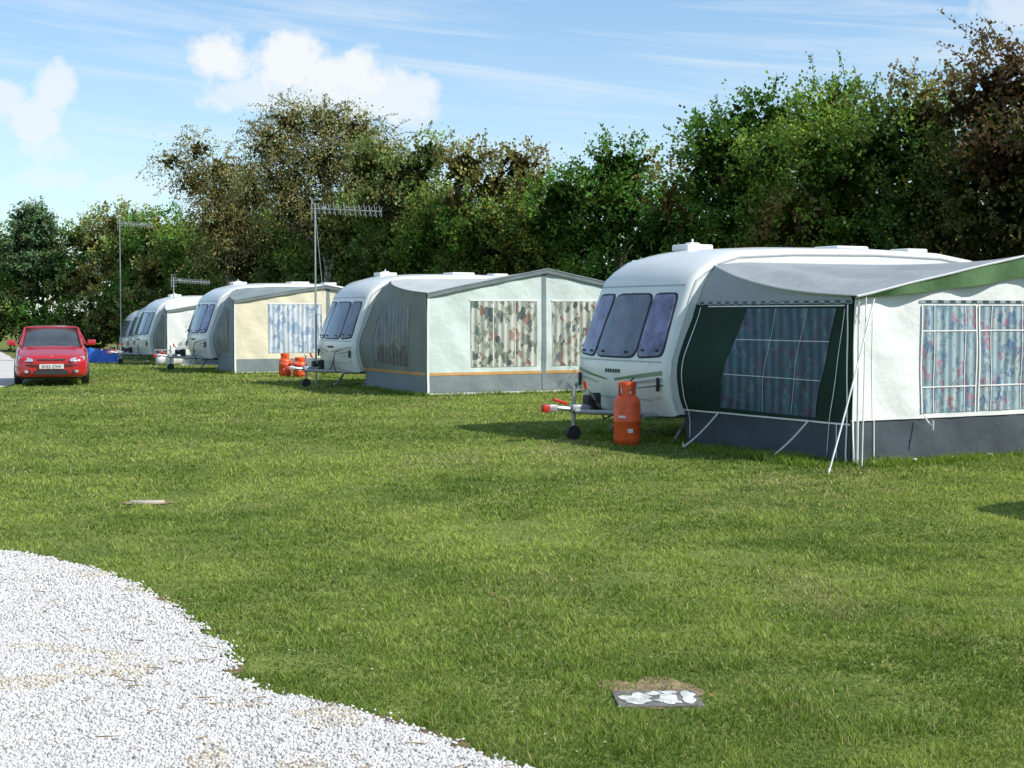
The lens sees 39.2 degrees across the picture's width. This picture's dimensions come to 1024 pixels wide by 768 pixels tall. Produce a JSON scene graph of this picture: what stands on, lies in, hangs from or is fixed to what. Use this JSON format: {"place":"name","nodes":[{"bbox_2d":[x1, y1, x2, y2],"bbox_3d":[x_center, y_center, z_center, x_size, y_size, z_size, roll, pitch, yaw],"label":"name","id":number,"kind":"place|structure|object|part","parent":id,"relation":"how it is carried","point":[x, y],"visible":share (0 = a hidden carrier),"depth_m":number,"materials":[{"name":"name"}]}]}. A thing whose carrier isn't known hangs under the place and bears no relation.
{"place":"outdoors","nodes":[
{"label":"outdoors","id":0,"kind":"place"},
{"bbox_2d":[0,351,534,767],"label":"gravel road","id":1,"kind":"structure","parent":0,"point":[103,669],"depth_m":6.23,"materials":[{"name":"white gravel"}]},
{"bbox_2d":[0,316,1023,767],"bbox_3d":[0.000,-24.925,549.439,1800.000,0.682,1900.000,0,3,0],"label":"ground","id":2,"kind":"structure","parent":0,"point":[318,658],"depth_m":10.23,"materials":[{"name":"green plant"}]},
{"bbox_2d":[0,196,72,314],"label":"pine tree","id":3,"kind":"object","parent":2,"relation":"on","point":[33,226],"visible":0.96,"depth_m":89.88,"materials":[{"name":"green plant"}]},
{"bbox_2d":[6,325,95,384],"bbox_3d":[-11.320,-0.748,35.341,2.060,1.401,4.036,-1,3,-17],"label":"parked hatchback car","id":4,"kind":"object","parent":2,"relation":"on","point":[51,351],"visible":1,"depth_m":33.93,"materials":[{"name":"red paint"}]},
{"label":"windows","id":5,"kind":"part","parent":4,"relation":"part of","materials":[{"name":"grey glass"}]},
{"bbox_2d":[86,347,94,354],"bbox_3d":[-19.000,-1.342,64.512,1.200,0.638,1.000,0,3,0],"label":"blue tarpaulin","id":6,"kind":"object","parent":2,"relation":"on","point":[90,350],"visible":0.15,"depth_m":64.21,"materials":[{"name":"blue plastic"}]},
{"bbox_2d":[0,193,197,350],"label":"distant trees","id":7,"kind":"object","parent":2,"relation":"on","point":[83,282],"visible":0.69,"depth_m":87.41,"materials":[{"name":"green plant"}]},
{"bbox_2d":[88,348,123,362],"bbox_3d":[-17.300,-1.216,60.814,1.500,0.585,1.200,0,3,0],"label":"blue tarpaulin","id":8,"kind":"object","parent":2,"relation":"on","point":[96,355],"visible":0.76,"depth_m":60.35,"materials":[{"name":"blue plastic"}]},
{"bbox_2d":[100,310,139,358],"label":"touring caravan","id":9,"kind":"object","parent":2,"relation":"on","point":[127,325],"visible":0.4,"depth_m":73.55,"materials":[{"name":"white paint"}]},
{"bbox_2d":[120,320,132,337],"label":"front windows","id":10,"kind":"structure","parent":9,"relation":"in","point":[127,325],"depth_m":73.55,"materials":[{"name":"blue glass"}]},
{"bbox_2d":[108,307,144,359],"bbox_3d":[-15.238,-2.450,65.219,6.495,2.750,2.244,-1,3,-28],"label":"touring caravan","id":11,"kind":"object","parent":2,"relation":"on","point":[131,337],"visible":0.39,"depth_m":64.35,"materials":[{"name":"white paint"}]},
{"bbox_2d":[128,317,139,335],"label":"front windows","id":12,"kind":"structure","parent":11,"relation":"in","point":[135,322],"depth_m":64.42,"materials":[{"name":"blue glass"}]},
{"bbox_2d":[117,217,152,358],"bbox_3d":[-15.779,-3.934,60.227,1.487,6.070,0.067,0,3,-4],"label":"tv aerial","id":13,"kind":"object","parent":2,"relation":"on","point":[136,224],"visible":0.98,"depth_m":60.13,"materials":[{"name":"metal"}]},
{"bbox_2d":[121,500,174,504],"bbox_3d":[-3.266,1.059,12.858,0.514,0.024,0.272,0,3,0],"label":"drain cover","id":14,"kind":"object","parent":2,"relation":"on","point":[150,501],"visible":0.93,"depth_m":12.82,"materials":[{"name":"concrete"}]},
{"bbox_2d":[106,292,203,363],"bbox_3d":[-12.606,-2.208,56.291,6.495,2.750,2.244,-1,3,-28],"label":"touring caravan","id":15,"kind":"object","parent":2,"relation":"on","point":[147,325],"visible":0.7,"depth_m":54.95,"materials":[{"name":"white paint"}]},
{"bbox_2d":[135,312,154,334],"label":"front windows","id":16,"kind":"structure","parent":15,"relation":"in","point":[146,318],"depth_m":55.09,"materials":[{"name":"blue glass"}]},
{"bbox_2d":[171,274,209,297],"bbox_3d":[-12.352,-2.498,55.244,1.537,3.470,0.060,0,3,0],"label":"tv aerial","id":17,"kind":"object","parent":15,"relation":"on","point":[189,281],"visible":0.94,"depth_m":55.17,"materials":[{"name":"metal"}]},
{"bbox_2d":[155,349,169,364],"bbox_3d":[-12.632,-0.961,52.091,0.624,0.564,0.564,-1,3,-23],"label":"water barrel","id":18,"kind":"object","parent":2,"relation":"on","point":[160,360],"visible":0.48,"depth_m":51.83,"materials":[{"name":"plastic"}]},
{"bbox_2d":[161,350,182,365],"bbox_3d":[-12.076,-0.932,51.045,0.564,0.564,0.624,1,3,21],"label":"water barrel","id":19,"kind":"object","parent":2,"relation":"on","point":[177,361],"visible":0.56,"depth_m":50.83,"materials":[{"name":"plastic"}]},
{"bbox_2d":[153,300,217,364],"bbox_3d":[-10.930,-1.976,54.549,5.042,2.460,2.479,-1,3,-28],"label":"caravan awning","id":20,"kind":"object","parent":2,"relation":"on","point":[172,326],"visible":0.28,"depth_m":52.69,"materials":[{"name":"white fabric"}]},
{"bbox_2d":[135,124,285,291],"bbox_3d":[-12.823,-6.223,63.848,7.414,10.604,4.797,0,3,0],"label":"birch tree","id":21,"kind":"object","parent":2,"relation":"on","point":[219,173],"visible":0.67,"depth_m":63.26,"materials":[{"name":"green plant"}]},
{"bbox_2d":[153,279,342,369],"bbox_3d":[-7.835,-1.851,44.331,6.495,2.750,2.244,-1,3,-28],"label":"touring caravan","id":22,"kind":"object","parent":2,"relation":"on","point":[206,317],"visible":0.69,"depth_m":43.09,"materials":[{"name":"white paint"}]},
{"bbox_2d":[188,304,214,332],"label":"front windows","id":23,"kind":"structure","parent":22,"relation":"in","point":[202,315],"depth_m":43.16,"materials":[{"name":"blue glass"}]},
{"bbox_2d":[213,285,341,373],"bbox_3d":[-6.006,-1.650,42.556,5.442,2.524,2.679,-1,3,-28],"label":"caravan awning","id":24,"kind":"object","parent":2,"relation":"on","point":[259,329],"visible":0.62,"depth_m":40.83,"materials":[{"name":"fabric"}]},
{"bbox_2d":[279,353,290,376],"bbox_3d":[-6.150,-0.521,38.921,0.347,0.624,0.347,0,3,0],"label":"gas bottle","id":25,"kind":"object","parent":2,"relation":"on","point":[284,360],"visible":0.96,"depth_m":38.79,"materials":[{"name":"orange paint"}]},
{"bbox_2d":[292,357,304,376],"bbox_3d":[-5.720,-0.461,38.724,0.408,0.524,0.408,0,3,0],"label":"gas bottle","id":26,"kind":"object","parent":2,"relation":"on","point":[301,362],"visible":0.78,"depth_m":38.57,"materials":[{"name":"orange paint"}]},
{"bbox_2d":[200,86,436,282],"bbox_3d":[-7.450,-6.260,56.558,9.535,11.092,4.977,0,3,0],"label":"birch tree","id":27,"kind":"object","parent":2,"relation":"on","point":[327,124],"visible":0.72,"depth_m":56.08,"materials":[{"name":"green plant"}]},
{"bbox_2d":[310,198,381,382],"bbox_3d":[-3.984,-2.236,34.633,1.787,4.470,0.072,0,3,7],"label":"tv aerial","id":28,"kind":"object","parent":2,"relation":"on","point":[315,227],"visible":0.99,"depth_m":34.65,"materials":[{"name":"metal"}]},
{"bbox_2d":[284,269,507,386],"bbox_3d":[-2.367,-1.357,34.268,6.395,2.750,2.244,-1,3,-28],"label":"touring caravan","id":29,"kind":"object","parent":2,"relation":"on","point":[347,316],"visible":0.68,"depth_m":33.04,"materials":[{"name":"white paint"}]},
{"bbox_2d":[320,301,361,338],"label":"front windows","id":30,"kind":"structure","parent":29,"relation":"in","point":[341,318],"depth_m":33.11,"materials":[{"name":"grey glass"}]},
{"bbox_2d":[336,119,456,270],"bbox_3d":[-4.072,-4.945,50.944,4.314,8.751,3.663,0,3,0],"label":"field maple tree","id":31,"kind":"object","parent":2,"relation":"on","point":[380,170],"visible":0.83,"depth_m":50.15,"materials":[{"name":"green plant"}]},
{"bbox_2d":[359,268,604,395],"bbox_3d":[-0.112,-1.213,32.206,5.680,2.665,3.578,-1,3,-28],"label":"caravan awning","id":32,"kind":"object","parent":2,"relation":"on","point":[521,332],"visible":0.8,"depth_m":30.41,"materials":[{"name":"grey fabric"}]},
{"bbox_2d":[429,128,560,254],"bbox_3d":[-0.514,-4.265,46.039,4.255,7.670,3.899,0,3,0],"label":"field maple tree","id":33,"kind":"object","parent":2,"relation":"on","point":[465,167],"visible":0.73,"depth_m":45.66,"materials":[{"name":"green plant"}]},
{"bbox_2d":[16,454,1022,750],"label":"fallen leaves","id":34,"kind":"object","parent":2,"relation":"on","point":[588,624],"visible":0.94,"depth_m":7.57,"materials":[{"name":"brown plant"}]},
{"bbox_2d":[114,485,1016,767],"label":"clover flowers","id":35,"kind":"object","parent":2,"relation":"on","point":[536,645],"visible":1,"depth_m":6.79,"materials":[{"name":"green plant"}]},
{"bbox_2d":[146,63,1023,298],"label":"hedgerow","id":36,"kind":"object","parent":2,"relation":"on","point":[886,217],"visible":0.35,"depth_m":36.82,"materials":[{"name":"green plant"}]},
{"bbox_2d":[521,122,675,267],"bbox_3d":[2.794,-3.790,40.820,5.100,7.131,3.758,0,3,0],"label":"hawthorn tree","id":37,"kind":"object","parent":2,"relation":"on","point":[564,193],"visible":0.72,"depth_m":40.25,"materials":[{"name":"green plant"}]},
{"bbox_2d":[613,381,640,445],"bbox_3d":[1.490,0.377,18.591,0.357,0.824,0.357,0,3,0],"label":"gas bottle","id":38,"kind":"object","parent":2,"relation":"on","point":[627,418],"visible":0.99,"depth_m":18.46,"materials":[{"name":"orange paint"}]},
{"bbox_2d":[594,676,704,708],"bbox_3d":[0.639,1.379,6.445,0.453,0.012,0.553,-1,3,-12],"label":"drain cover","id":39,"kind":"object","parent":2,"relation":"on","point":[677,697],"visible":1,"depth_m":6.37,"materials":[{"name":"concrete"}]},
{"bbox_2d":[661,70,812,234],"bbox_3d":[5.956,-3.837,35.423,4.458,7.754,3.377,0,3,0],"label":"hawthorn tree","id":40,"kind":"object","parent":2,"relation":"on","point":[705,152],"visible":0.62,"depth_m":34.99,"materials":[{"name":"green plant"}]},
{"bbox_2d":[541,239,971,440],"bbox_3d":[3.598,-0.685,20.588,7.255,2.750,2.244,-1,3,-28],"label":"touring caravan","id":41,"kind":"object","parent":2,"relation":"on","point":[641,319],"visible":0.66,"depth_m":19.25,"materials":[{"name":"white paint"}]},
{"bbox_2d":[582,292,677,357],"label":"front windows","id":42,"kind":"structure","parent":41,"relation":"in","point":[631,323],"depth_m":19.28,"materials":[{"name":"grey glass"}]},
{"bbox_2d":[757,49,902,244],"bbox_3d":[7.427,-3.700,32.212,4.120,7.746,3.804,0,3,0],"label":"hawthorn tree","id":43,"kind":"object","parent":2,"relation":"on","point":[833,89],"visible":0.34,"depth_m":31.79,"materials":[{"name":"green plant"}]},
{"bbox_2d":[677,255,1023,472],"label":"caravan awning","id":44,"kind":"object","parent":2,"relation":"on","point":[914,360],"visible":0.94,"depth_m":16.89,"materials":[{"name":"fabric"}]},
{"bbox_2d":[841,50,976,224],"bbox_3d":[8.437,-3.269,29.713,3.738,7.140,3.873,0,3,0],"label":"hawthorn tree","id":45,"kind":"object","parent":2,"relation":"on","point":[920,118],"visible":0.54,"depth_m":28.97,"materials":[{"name":"green plant"}]},
{"bbox_2d":[894,7,1023,235],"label":"hawthorn tree","id":46,"kind":"object","parent":2,"relation":"on","point":[972,107],"visible":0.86,"depth_m":26.15,"materials":[{"name":"brown plant"}]},
{"bbox_2d":[0,0,1023,315],"label":"sky","id":47,"kind":"structure","parent":0,"point":[86,86],"materials":[{"name":"blue"}]}
]}

